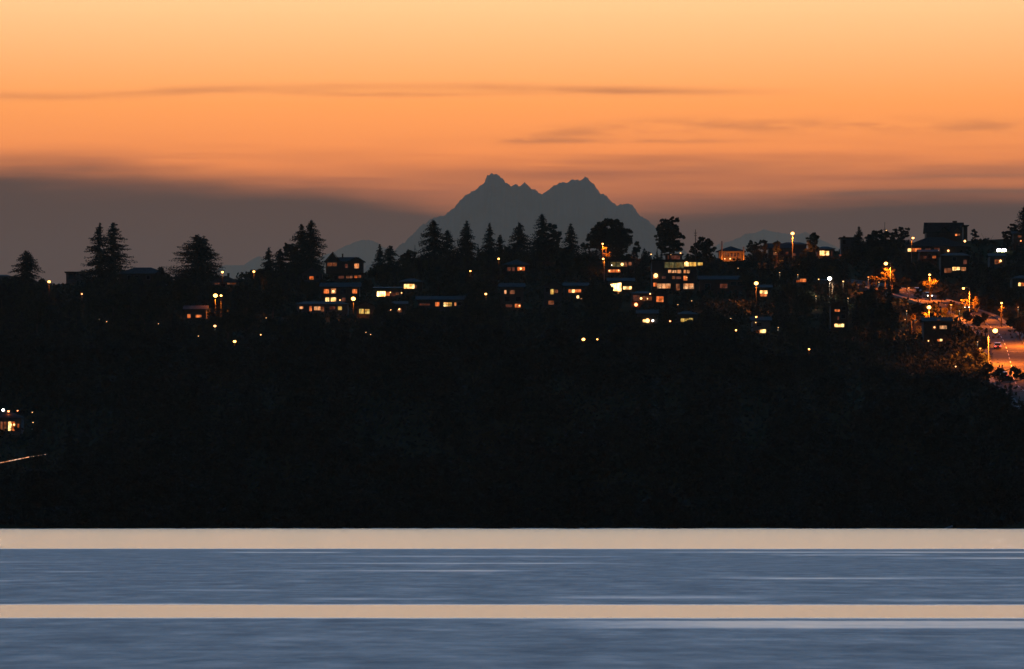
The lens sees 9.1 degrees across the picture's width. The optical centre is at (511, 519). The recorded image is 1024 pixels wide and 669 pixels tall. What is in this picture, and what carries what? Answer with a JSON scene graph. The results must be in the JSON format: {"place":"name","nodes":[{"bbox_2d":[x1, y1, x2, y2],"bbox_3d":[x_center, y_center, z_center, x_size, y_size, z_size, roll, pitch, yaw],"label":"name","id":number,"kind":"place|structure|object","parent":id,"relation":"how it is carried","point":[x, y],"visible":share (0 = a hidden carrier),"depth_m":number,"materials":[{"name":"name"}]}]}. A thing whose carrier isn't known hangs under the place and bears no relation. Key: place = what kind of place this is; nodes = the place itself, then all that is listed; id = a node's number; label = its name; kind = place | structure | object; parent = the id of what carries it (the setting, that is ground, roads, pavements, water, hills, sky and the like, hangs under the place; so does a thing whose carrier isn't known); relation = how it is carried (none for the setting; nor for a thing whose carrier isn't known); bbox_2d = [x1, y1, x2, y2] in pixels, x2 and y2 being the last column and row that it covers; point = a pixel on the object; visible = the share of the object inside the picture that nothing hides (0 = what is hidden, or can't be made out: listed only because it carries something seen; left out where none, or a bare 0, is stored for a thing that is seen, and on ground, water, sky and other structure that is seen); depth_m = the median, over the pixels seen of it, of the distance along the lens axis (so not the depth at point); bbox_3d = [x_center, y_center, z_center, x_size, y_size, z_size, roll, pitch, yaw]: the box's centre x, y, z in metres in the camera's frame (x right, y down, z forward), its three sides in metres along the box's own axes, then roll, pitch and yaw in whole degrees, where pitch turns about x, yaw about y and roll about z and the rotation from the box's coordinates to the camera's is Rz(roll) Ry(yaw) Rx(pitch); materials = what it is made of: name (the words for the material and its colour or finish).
{"place":"outdoors","nodes":[
{"label":"outdoors","id":0,"kind":"place"},
{"bbox_2d":[217,240,386,278],"bbox_3d":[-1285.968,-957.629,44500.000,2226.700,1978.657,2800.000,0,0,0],"label":"distant hills","id":1,"kind":"structure","parent":0,"point":[365,251],"depth_m":44474.47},
{"bbox_2d":[0,528,1023,668],"bbox_3d":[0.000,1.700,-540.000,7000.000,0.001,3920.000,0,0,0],"label":"lake water","id":2,"kind":"structure","parent":0,"point":[511,598],"depth_m":137.84,"materials":[{"name":"blue liquid"}]},
{"bbox_2d":[0,239,1023,528],"bbox_3d":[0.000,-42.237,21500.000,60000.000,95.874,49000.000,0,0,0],"label":"ground","id":3,"kind":"structure","parent":0,"point":[624,307],"depth_m":1475.21,"materials":[{"name":"black plant"}]},
{"bbox_2d":[0,411,24,434],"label":"house","id":4,"kind":"structure","parent":3,"relation":"on","point":[9,420],"depth_m":1438.00,"materials":[{"name":"black"}]},
{"bbox_2d":[5,250,44,288],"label":"conifer tree","id":5,"kind":"object","parent":3,"relation":"on","point":[26,268],"visible":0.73,"depth_m":1974.05,"materials":[{"name":"green plant"}]},
{"bbox_2d":[64,272,90,284],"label":"house","id":6,"kind":"structure","parent":3,"relation":"on","point":[71,277],"depth_m":2060.00,"materials":[{"name":"black"}]},
{"bbox_2d":[74,222,119,284],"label":"conifer tree","id":7,"kind":"object","parent":3,"relation":"on","point":[100,272],"visible":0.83,"depth_m":2004.23,"materials":[{"name":"green plant"}]},
{"bbox_2d":[103,222,137,284],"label":"conifer tree","id":8,"kind":"object","parent":3,"relation":"on","point":[113,247],"visible":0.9,"depth_m":2011.46,"materials":[{"name":"green plant"}]},
{"bbox_2d":[116,267,168,284],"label":"house","id":9,"kind":"structure","parent":3,"relation":"on","point":[145,274],"depth_m":1998.00,"materials":[{"name":"brown"}]},
{"bbox_2d":[162,234,223,285],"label":"cedar tree","id":10,"kind":"object","parent":3,"relation":"on","point":[194,256],"visible":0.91,"depth_m":1983.96,"materials":[{"name":"green plant"}]},
{"bbox_2d":[183,305,208,322],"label":"house","id":11,"kind":"structure","parent":3,"relation":"on","point":[195,311],"depth_m":1744.00,"materials":[{"name":"beige"}]},
{"bbox_2d":[176,286,217,309],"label":"deciduous tree","id":12,"kind":"object","parent":3,"relation":"on","point":[188,298],"visible":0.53,"depth_m":1797.31,"materials":[{"name":"green plant"}]},
{"bbox_2d":[198,285,216,315],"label":"conifer tree","id":13,"kind":"object","parent":3,"relation":"on","point":[205,300],"visible":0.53,"depth_m":1775.97,"materials":[{"name":"green plant"}]},
{"bbox_2d":[199,236,222,286],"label":"conifer tree","id":14,"kind":"object","parent":3,"relation":"on","point":[213,270],"visible":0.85,"depth_m":1987.28,"materials":[{"name":"green plant"}]},
{"bbox_2d":[206,299,218,330],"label":"conifer tree","id":15,"kind":"object","parent":3,"relation":"on","point":[213,317],"visible":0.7,"depth_m":1698.73,"materials":[{"name":"green plant"}]},
{"bbox_2d":[210,273,240,287],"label":"house","id":16,"kind":"structure","parent":3,"relation":"on","point":[228,280],"depth_m":1978.00,"materials":[{"name":"black"}]},
{"bbox_2d":[258,247,277,280],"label":"conifer tree","id":17,"kind":"object","parent":3,"relation":"on","point":[269,263],"visible":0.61,"depth_m":1984.53,"materials":[{"name":"green plant"}]},
{"bbox_2d":[272,249,289,280],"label":"conifer tree","id":18,"kind":"object","parent":3,"relation":"on","point":[279,260],"visible":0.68,"depth_m":1987.35,"materials":[{"name":"green plant"}]},
{"bbox_2d":[283,243,300,272],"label":"deciduous tree","id":19,"kind":"object","parent":3,"relation":"on","point":[286,248],"visible":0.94,"depth_m":1990.42,"materials":[{"name":"green plant"}]},
{"bbox_2d":[288,224,307,277],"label":"cypress tree","id":20,"kind":"object","parent":3,"relation":"on","point":[297,245],"visible":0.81,"depth_m":1989.17,"materials":[{"name":"green plant"}]},
{"bbox_2d":[300,267,324,282],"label":"house","id":21,"kind":"structure","parent":3,"relation":"on","point":[312,274],"depth_m":1968.00,"materials":[{"name":"grey"}]},
{"bbox_2d":[298,220,327,280],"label":"cypress tree","id":22,"kind":"object","parent":3,"relation":"on","point":[311,247],"visible":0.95,"depth_m":1985.13,"materials":[{"name":"green plant"}]},
{"bbox_2d":[295,301,349,315],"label":"house","id":23,"kind":"structure","parent":3,"relation":"on","point":[321,306],"depth_m":1794.00,"materials":[{"name":"black"}]},
{"bbox_2d":[319,283,361,303],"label":"house","id":24,"kind":"structure","parent":3,"relation":"on","point":[344,292],"depth_m":1859.00,"materials":[{"name":"black"}]},
{"bbox_2d":[324,252,365,274],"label":"house","id":25,"kind":"structure","parent":3,"relation":"on","point":[336,264],"depth_m":2060.00,"materials":[{"name":"black brick"}]},
{"bbox_2d":[330,273,366,281],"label":"house","id":26,"kind":"structure","parent":3,"relation":"on","point":[339,277],"depth_m":1963.00,"materials":[{"name":"brown"}]},
{"bbox_2d":[355,301,375,317],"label":"house","id":27,"kind":"structure","parent":3,"relation":"on","point":[365,308],"depth_m":1786.00,"materials":[{"name":"grey"}]},
{"bbox_2d":[366,244,387,277],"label":"conifer tree","id":28,"kind":"object","parent":3,"relation":"on","point":[380,260],"visible":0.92,"depth_m":1984.54,"materials":[{"name":"green plant"}]},
{"bbox_2d":[372,299,400,318],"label":"deciduous tree","id":29,"kind":"object","parent":3,"relation":"on","point":[381,307],"visible":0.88,"depth_m":1734.15,"materials":[{"name":"green plant"}]},
{"bbox_2d":[373,287,402,299],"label":"house","id":30,"kind":"structure","parent":3,"relation":"on","point":[388,292],"depth_m":1871.00,"materials":[{"name":"black"}]},
{"bbox_2d":[383,245,401,271],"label":"conifer tree","id":31,"kind":"object","parent":3,"relation":"on","point":[389,254],"visible":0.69,"depth_m":1987.55,"materials":[{"name":"green plant"}]},
{"bbox_2d":[386,301,408,314],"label":"house","id":32,"kind":"structure","parent":3,"relation":"on","point":[402,308],"depth_m":1800.00,"materials":[{"name":"black"}]},
{"bbox_2d":[395,249,420,273],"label":"deciduous tree","id":33,"kind":"object","parent":3,"relation":"on","point":[406,261],"visible":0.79,"depth_m":1988.12,"materials":[{"name":"green plant"}]},
{"bbox_2d":[399,278,423,292],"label":"house","id":34,"kind":"structure","parent":3,"relation":"on","point":[412,284],"depth_m":1901.00,"materials":[{"name":"brown"}]},
{"bbox_2d":[412,220,449,270],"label":"conifer tree","id":35,"kind":"object","parent":3,"relation":"on","point":[434,242],"visible":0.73,"depth_m":1989.23,"materials":[{"name":"green plant"}]},
{"bbox_2d":[415,296,465,311],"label":"house","id":36,"kind":"structure","parent":3,"relation":"on","point":[442,303],"depth_m":1813.00,"materials":[{"name":"grey"}]},
{"bbox_2d":[439,229,458,263],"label":"conifer tree","id":37,"kind":"object","parent":3,"relation":"on","point":[448,239],"visible":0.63,"depth_m":1991.50,"materials":[{"name":"green plant"}]},
{"bbox_2d":[452,221,482,268],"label":"conifer tree","id":38,"kind":"object","parent":3,"relation":"on","point":[465,241],"visible":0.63,"depth_m":1994.27,"materials":[{"name":"green plant"}]},
{"bbox_2d":[476,223,500,268],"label":"conifer tree","id":39,"kind":"object","parent":3,"relation":"on","point":[489,241],"visible":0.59,"depth_m":1989.48,"materials":[{"name":"green plant"}]},
{"bbox_2d":[496,247,508,264],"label":"leafy tree","id":40,"kind":"object","parent":3,"relation":"on","point":[503,259],"visible":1,"depth_m":1973.82,"materials":[{"name":"green plant"}]},
{"bbox_2d":[498,283,524,310],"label":"house","id":41,"kind":"structure","parent":3,"relation":"on","point":[511,296],"depth_m":1812.00,"materials":[{"name":"black"}]},
{"bbox_2d":[0,316,1023,527],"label":"wood","id":42,"kind":"object","parent":3,"relation":"on","point":[839,470],"visible":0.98,"depth_m":1409.69,"materials":[{"name":"plant"}]},
{"bbox_2d":[0,240,1023,385],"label":"hillside shrubbery","id":43,"kind":"object","parent":3,"relation":"on","point":[546,272],"visible":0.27,"depth_m":1776.99,"materials":[{"name":"green plant"}]},
{"bbox_2d":[502,260,530,278],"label":"house","id":44,"kind":"structure","parent":3,"relation":"on","point":[516,266],"depth_m":1940.00,"materials":[{"name":"brown"}]},
{"bbox_2d":[507,223,531,262],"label":"conifer tree","id":45,"kind":"object","parent":3,"relation":"on","point":[520,239],"visible":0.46,"depth_m":1989.39,"materials":[{"name":"green plant"}]},
{"bbox_2d":[523,214,555,268],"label":"conifer tree","id":46,"kind":"object","parent":3,"relation":"on","point":[541,240],"visible":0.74,"depth_m":1984.26,"materials":[{"name":"green plant"}]},
{"bbox_2d":[542,281,563,308],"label":"house","id":47,"kind":"structure","parent":3,"relation":"on","point":[552,293],"depth_m":1812.00,"materials":[{"name":"grey"}]},
{"bbox_2d":[544,223,562,257],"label":"deciduous tree","id":48,"kind":"object","parent":3,"relation":"on","point":[555,234],"visible":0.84,"depth_m":1987.99,"materials":[{"name":"green plant"}]},
{"bbox_2d":[560,223,583,260],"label":"conifer tree","id":49,"kind":"object","parent":3,"relation":"on","point":[570,240],"visible":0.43,"depth_m":1987.50,"materials":[{"name":"green plant"}]},
{"bbox_2d":[562,283,588,301],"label":"house","id":50,"kind":"structure","parent":3,"relation":"on","point":[573,291],"depth_m":1836.00,"materials":[{"name":"black"}]},
{"bbox_2d":[585,249,596,278],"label":"conifer tree","id":51,"kind":"object","parent":3,"relation":"on","point":[589,272],"visible":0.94,"depth_m":1903.84,"materials":[{"name":"green plant"}]},
{"bbox_2d":[589,250,605,277],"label":"conifer tree","id":52,"kind":"object","parent":3,"relation":"on","point":[596,258],"visible":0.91,"depth_m":1909.78,"materials":[{"name":"green plant"}]},
{"bbox_2d":[585,218,632,257],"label":"deciduous tree","id":53,"kind":"object","parent":3,"relation":"on","point":[619,237],"visible":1,"depth_m":1987.78,"materials":[{"name":"green plant"}]},
{"bbox_2d":[605,259,635,275],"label":"house","id":54,"kind":"structure","parent":3,"relation":"on","point":[614,266],"depth_m":1927.97,"materials":[{"name":"grey"}]},
{"bbox_2d":[606,278,634,293],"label":"house","id":55,"kind":"structure","parent":3,"relation":"on","point":[622,285],"depth_m":1856.00,"materials":[{"name":"black"}]},
{"bbox_2d":[630,291,654,307],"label":"house","id":56,"kind":"structure","parent":3,"relation":"on","point":[638,297],"depth_m":1802.00,"materials":[{"name":"black brick"}]},
{"bbox_2d":[635,310,658,325],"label":"house","id":57,"kind":"structure","parent":3,"relation":"on","point":[648,317],"depth_m":1753.00,"materials":[{"name":"grey"}]},
{"bbox_2d":[653,289,669,306],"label":"house","id":58,"kind":"structure","parent":3,"relation":"on","point":[660,296],"depth_m":1804.00,"materials":[{"name":"brown"}]},
{"bbox_2d":[654,216,685,258],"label":"deciduous tree","id":59,"kind":"object","parent":3,"relation":"on","point":[668,232],"visible":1,"depth_m":1988.47,"materials":[{"name":"green plant"}]},
{"bbox_2d":[649,259,697,290],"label":"house","id":60,"kind":"structure","parent":3,"relation":"on","point":[675,274],"depth_m":1859.00,"materials":[{"name":"grey"}]},
{"bbox_2d":[676,311,697,324],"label":"house","id":61,"kind":"structure","parent":3,"relation":"on","point":[682,316],"depth_m":1751.00,"materials":[{"name":"black"}]},
{"bbox_2d":[689,236,716,256],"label":"deciduous tree","id":62,"kind":"object","parent":3,"relation":"on","point":[703,246],"visible":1,"depth_m":1988.88,"materials":[{"name":"green plant"}]},
{"bbox_2d":[697,276,746,293],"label":"house","id":63,"kind":"structure","parent":3,"relation":"on","point":[717,284],"depth_m":1842.00,"materials":[{"name":"black brick"}]},
{"bbox_2d":[716,241,745,261],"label":"house","id":64,"kind":"structure","parent":3,"relation":"on","point":[728,253],"depth_m":2060.00,"materials":[{"name":"orange"}]},
{"bbox_2d":[739,271,757,299],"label":"leafy tree","id":65,"kind":"object","parent":3,"relation":"on","point":[746,278],"visible":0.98,"depth_m":1821.72,"materials":[{"name":"green plant"}]},
{"bbox_2d":[746,239,767,254],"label":"shrub","id":66,"kind":"object","parent":3,"relation":"on","point":[752,248],"visible":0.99,"depth_m":1990.94,"materials":[{"name":"green plant"}]},
{"bbox_2d":[749,317,771,335],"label":"house","id":67,"kind":"structure","parent":3,"relation":"on","point":[761,325],"depth_m":1702.00,"materials":[{"name":"black"}]},
{"bbox_2d":[753,285,772,298],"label":"house","id":68,"kind":"structure","parent":3,"relation":"on","point":[764,291],"depth_m":1827.00,"materials":[{"name":"brown"}]},
{"bbox_2d":[766,243,791,259],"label":"house","id":69,"kind":"structure","parent":3,"relation":"on","point":[786,248],"depth_m":2010.00,"materials":[{"name":"brown"}]},
{"bbox_2d":[774,266,796,284],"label":"conifer tree","id":70,"kind":"object","parent":3,"relation":"on","point":[785,276],"visible":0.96,"depth_m":1879.45,"materials":[{"name":"green plant"}]},
{"bbox_2d":[785,242,806,255],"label":"house","id":71,"kind":"structure","parent":3,"relation":"on","point":[798,247],"depth_m":2060.00,"materials":[{"name":"grey"}]},
{"bbox_2d":[805,232,819,253],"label":"deciduous tree","id":72,"kind":"object","parent":3,"relation":"on","point":[812,244],"visible":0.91,"depth_m":1989.20,"materials":[{"name":"green plant"}]},
{"bbox_2d":[816,247,835,257],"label":"house","id":73,"kind":"structure","parent":3,"relation":"on","point":[825,252],"depth_m":1999.00,"materials":[{"name":"black"}]},
{"bbox_2d":[828,300,849,330],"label":"house","id":74,"kind":"structure","parent":3,"relation":"on","point":[838,313],"depth_m":1717.00,"materials":[{"name":"brown"}]},
{"bbox_2d":[839,257,851,287],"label":"conifer tree","id":75,"kind":"object","parent":3,"relation":"on","point":[845,271],"visible":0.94,"depth_m":1863.84,"materials":[{"name":"green plant"}]},
{"bbox_2d":[838,236,856,255],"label":"house","id":76,"kind":"structure","parent":3,"relation":"on","point":[845,242],"depth_m":2011.00,"materials":[{"name":"grey"}]},
{"bbox_2d":[851,226,864,252],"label":"conifer tree","id":77,"kind":"object","parent":3,"relation":"on","point":[857,242],"visible":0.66,"depth_m":1969.69,"materials":[{"name":"green plant"}]},
{"bbox_2d":[862,246,888,276],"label":"leafy tree","id":78,"kind":"object","parent":3,"relation":"on","point":[872,252],"visible":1,"depth_m":1889.92,"materials":[{"name":"green plant"}]},
{"bbox_2d":[864,229,894,250],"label":"deciduous tree","id":79,"kind":"object","parent":3,"relation":"on","point":[881,235],"visible":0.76,"depth_m":1988.75,"materials":[{"name":"green plant"}]},
{"bbox_2d":[884,319,899,346],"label":"conifer tree","id":80,"kind":"object","parent":3,"relation":"on","point":[890,332],"visible":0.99,"depth_m":1659.77,"materials":[{"name":"green plant"}]},
{"bbox_2d":[889,226,909,248],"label":"deciduous tree","id":81,"kind":"object","parent":3,"relation":"on","point":[901,236],"visible":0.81,"depth_m":1988.83,"materials":[{"name":"green plant"}]},
{"bbox_2d":[916,250,938,263],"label":"house","id":82,"kind":"structure","parent":3,"relation":"on","point":[932,255],"depth_m":1923.00,"materials":[{"name":"brown"}]},
{"bbox_2d":[902,237,969,255],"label":"house","id":83,"kind":"structure","parent":3,"relation":"on","point":[942,245],"depth_m":1947.17,"materials":[{"name":"black"}]},
{"bbox_2d":[920,317,953,344],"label":"house","id":84,"kind":"structure","parent":3,"relation":"on","point":[935,328],"depth_m":1664.00,"materials":[{"name":"brown"}]},
{"bbox_2d":[923,221,963,240],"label":"house","id":85,"kind":"structure","parent":3,"relation":"on","point":[952,231],"depth_m":2060.00,"materials":[{"name":"black brick"}]},
{"bbox_2d":[924,253,970,275],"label":"house","id":86,"kind":"structure","parent":3,"relation":"on","point":[953,264],"depth_m":1888.00,"materials":[{"name":"brown"}]},
{"bbox_2d":[960,297,978,318],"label":"deciduous tree","id":87,"kind":"object","parent":3,"relation":"on","point":[975,302],"visible":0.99,"depth_m":1755.61,"materials":[{"name":"orange plant"}]},
{"bbox_2d":[962,271,980,306],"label":"conifer tree","id":88,"kind":"object","parent":3,"relation":"on","point":[971,284],"visible":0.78,"depth_m":1793.06,"materials":[{"name":"green plant"}]},
{"bbox_2d":[980,270,997,311],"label":"conifer tree","id":89,"kind":"object","parent":3,"relation":"on","point":[989,287],"visible":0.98,"depth_m":1781.24,"materials":[{"name":"green plant"}]},
{"bbox_2d":[986,253,1006,267],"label":"house","id":90,"kind":"structure","parent":3,"relation":"on","point":[996,260],"depth_m":1905.00,"materials":[{"name":"grey"}]},
{"bbox_2d":[996,287,1016,311],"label":"leafy tree","id":91,"kind":"object","parent":3,"relation":"on","point":[1006,295],"visible":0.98,"depth_m":1773.68,"materials":[{"name":"green plant"}]},
{"bbox_2d":[999,224,1018,248],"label":"deciduous tree","id":92,"kind":"object","parent":3,"relation":"on","point":[1006,240],"visible":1,"depth_m":1964.52,"materials":[{"name":"green plant"}]},
{"bbox_2d":[1008,275,1023,291],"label":"house","id":93,"kind":"structure","parent":3,"relation":"on","point":[1016,282],"depth_m":1837.00,"materials":[{"name":"black"}]},
{"bbox_2d":[1008,207,1023,249],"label":"conifer tree","id":94,"kind":"object","parent":3,"relation":"on","point":[1021,227],"visible":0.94,"depth_m":1959.83,"materials":[{"name":"green plant"}]},
{"bbox_2d":[1010,231,1023,249],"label":"house","id":95,"kind":"structure","parent":3,"relation":"on","point":[1016,236],"depth_m":1957.00,"materials":[{"name":"brown"}]},
{"bbox_2d":[1013,317,1023,338],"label":"deciduous tree","id":96,"kind":"object","parent":3,"relation":"on","point":[1018,326],"visible":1,"depth_m":1670.28,"materials":[{"name":"green plant"}]},
{"bbox_2d":[0,0,1023,284],"label":"sky","id":97,"kind":"structure","parent":0,"point":[239,125],"materials":[{"name":"orange"}]},
{"bbox_2d":[364,173,689,272],"bbox_3d":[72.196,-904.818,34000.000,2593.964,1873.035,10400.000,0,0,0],"label":"twin peak mountain","id":98,"kind":"structure","parent":0,"point":[583,206],"depth_m":33719.49,"materials":[{"name":"grey stone"}]},
{"bbox_2d":[691,229,839,259],"bbox_3d":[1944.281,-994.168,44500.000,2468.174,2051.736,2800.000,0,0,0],"label":"distant hills","id":99,"kind":"structure","parent":0,"point":[757,237],"depth_m":44483.20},
{"bbox_2d":[813,279,1020,408],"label":"pavement","id":100,"kind":"structure","parent":0,"point":[913,301],"depth_m":1794.83,"materials":[{"name":"concrete"}]},
{"bbox_2d":[825,279,1023,402],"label":"road","id":101,"kind":"structure","parent":0,"point":[1015,349],"depth_m":1655.41,"materials":[{"name":"grey asphalt"}]},
{"bbox_2d":[847,279,1023,343],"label":"pavement","id":102,"kind":"structure","parent":0,"point":[999,318],"depth_m":1775.69,"materials":[{"name":"concrete"}]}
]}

